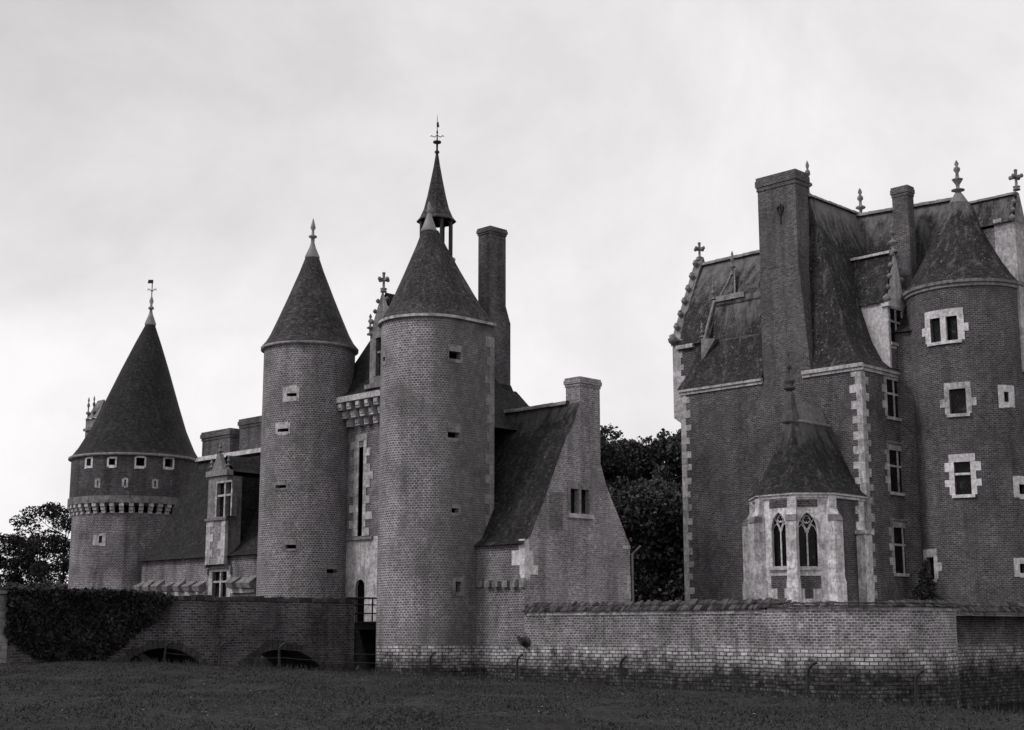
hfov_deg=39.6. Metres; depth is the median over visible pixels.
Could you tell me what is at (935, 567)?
window
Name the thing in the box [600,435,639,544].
broadleaf tree
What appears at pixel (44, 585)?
thicket
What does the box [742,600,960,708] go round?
bastion
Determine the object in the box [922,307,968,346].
window
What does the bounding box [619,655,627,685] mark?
fence post
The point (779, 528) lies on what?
window
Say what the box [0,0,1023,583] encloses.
sky
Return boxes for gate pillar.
[0,590,9,662]
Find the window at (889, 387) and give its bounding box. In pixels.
[882,375,901,421]
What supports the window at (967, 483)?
in the stair tower at (968, 382)
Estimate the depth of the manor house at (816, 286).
68.79 m
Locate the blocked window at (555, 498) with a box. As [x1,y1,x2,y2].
[549,491,562,530]
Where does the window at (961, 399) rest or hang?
in the stair tower at (968, 382)
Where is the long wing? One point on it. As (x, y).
(206, 543)
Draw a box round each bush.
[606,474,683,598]
[608,486,673,606]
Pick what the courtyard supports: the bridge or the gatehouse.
the gatehouse
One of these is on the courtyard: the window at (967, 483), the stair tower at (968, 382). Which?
the stair tower at (968, 382)
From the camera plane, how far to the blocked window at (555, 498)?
58.59 m
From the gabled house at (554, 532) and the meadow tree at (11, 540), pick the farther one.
the meadow tree at (11, 540)
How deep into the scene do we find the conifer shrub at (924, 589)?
60.58 m
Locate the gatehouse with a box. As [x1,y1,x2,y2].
[254,115,528,676]
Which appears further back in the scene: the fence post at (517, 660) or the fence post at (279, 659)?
the fence post at (279, 659)
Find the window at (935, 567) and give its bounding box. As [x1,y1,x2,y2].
[923,549,941,581]
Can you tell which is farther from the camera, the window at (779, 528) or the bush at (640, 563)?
the bush at (640, 563)
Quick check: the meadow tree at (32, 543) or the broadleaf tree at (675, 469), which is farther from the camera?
the meadow tree at (32, 543)
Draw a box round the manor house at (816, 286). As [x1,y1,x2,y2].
[668,161,1023,609]
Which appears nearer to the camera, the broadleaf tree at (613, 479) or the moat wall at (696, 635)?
the moat wall at (696, 635)
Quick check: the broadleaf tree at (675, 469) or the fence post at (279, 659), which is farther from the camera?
the broadleaf tree at (675, 469)
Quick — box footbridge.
[345,597,376,629]
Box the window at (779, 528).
[768,511,786,569]
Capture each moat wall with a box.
[517,598,791,693]
[895,599,1023,706]
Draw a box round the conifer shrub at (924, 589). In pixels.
[908,560,943,601]
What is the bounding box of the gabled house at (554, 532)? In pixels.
[474,376,640,679]
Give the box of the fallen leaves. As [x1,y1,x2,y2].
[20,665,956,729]
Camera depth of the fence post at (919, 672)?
30.26 m
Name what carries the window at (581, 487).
in the gabled house at (554, 532)
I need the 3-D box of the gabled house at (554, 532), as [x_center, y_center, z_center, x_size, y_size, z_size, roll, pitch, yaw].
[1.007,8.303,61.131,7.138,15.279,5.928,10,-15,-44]
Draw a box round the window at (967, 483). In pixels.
[944,453,981,497]
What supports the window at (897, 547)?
in the manor house at (816, 286)
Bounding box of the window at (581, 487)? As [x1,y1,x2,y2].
[567,481,593,518]
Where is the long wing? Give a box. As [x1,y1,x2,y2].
[133,416,261,666]
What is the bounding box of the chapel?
[742,351,874,607]
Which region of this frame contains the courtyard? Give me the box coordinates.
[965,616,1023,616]
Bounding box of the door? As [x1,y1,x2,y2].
[357,580,364,621]
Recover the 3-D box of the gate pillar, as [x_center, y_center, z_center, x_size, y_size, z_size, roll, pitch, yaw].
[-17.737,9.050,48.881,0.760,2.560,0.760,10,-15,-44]
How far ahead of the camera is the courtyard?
54.84 m
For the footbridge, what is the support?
attached to the bridge
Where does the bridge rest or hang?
on the meadow
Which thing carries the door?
in the gatehouse
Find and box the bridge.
[5,595,355,671]
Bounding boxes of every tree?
[0,502,71,583]
[0,532,34,587]
[0,539,41,586]
[6,535,69,586]
[600,423,682,545]
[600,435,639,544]
[605,438,664,487]
[610,430,681,480]
[619,478,684,610]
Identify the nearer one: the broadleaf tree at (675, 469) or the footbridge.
the footbridge
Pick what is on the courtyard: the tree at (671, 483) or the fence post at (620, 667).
the tree at (671, 483)
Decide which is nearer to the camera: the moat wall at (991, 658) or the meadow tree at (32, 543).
the moat wall at (991, 658)
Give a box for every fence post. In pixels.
[163,641,171,661]
[278,642,284,667]
[428,651,435,674]
[516,653,523,679]
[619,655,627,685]
[806,660,817,695]
[914,669,923,703]
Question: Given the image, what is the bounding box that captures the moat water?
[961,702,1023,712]
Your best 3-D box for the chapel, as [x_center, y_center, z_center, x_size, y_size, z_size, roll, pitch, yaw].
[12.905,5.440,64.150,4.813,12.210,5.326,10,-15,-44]
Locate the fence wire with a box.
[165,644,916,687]
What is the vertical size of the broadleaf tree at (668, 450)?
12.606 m
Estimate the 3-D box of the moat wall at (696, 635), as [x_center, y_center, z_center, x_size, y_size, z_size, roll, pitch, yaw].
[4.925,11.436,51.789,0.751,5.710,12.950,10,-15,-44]
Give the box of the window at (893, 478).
[884,440,904,495]
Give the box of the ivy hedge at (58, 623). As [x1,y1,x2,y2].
[0,584,177,660]
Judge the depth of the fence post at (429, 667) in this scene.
46.60 m
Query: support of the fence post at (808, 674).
on the lawn at (599, 713)
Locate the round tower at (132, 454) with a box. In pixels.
[67,280,197,655]
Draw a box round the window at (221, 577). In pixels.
[206,566,231,596]
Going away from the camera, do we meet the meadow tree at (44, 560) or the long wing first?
the long wing
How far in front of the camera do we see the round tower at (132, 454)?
80.33 m
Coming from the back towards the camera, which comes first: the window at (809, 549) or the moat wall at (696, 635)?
the window at (809, 549)
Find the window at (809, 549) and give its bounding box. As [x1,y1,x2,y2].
[798,511,822,569]
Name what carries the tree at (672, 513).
on the courtyard
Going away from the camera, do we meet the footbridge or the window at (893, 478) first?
the footbridge
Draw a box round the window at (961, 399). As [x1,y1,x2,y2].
[940,381,976,417]
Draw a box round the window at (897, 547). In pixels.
[888,518,909,576]
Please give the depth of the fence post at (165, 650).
50.50 m
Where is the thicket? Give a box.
[0,579,67,588]
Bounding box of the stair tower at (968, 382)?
[901,160,1023,612]
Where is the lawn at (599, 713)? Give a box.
[0,655,1023,729]
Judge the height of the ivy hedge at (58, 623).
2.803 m

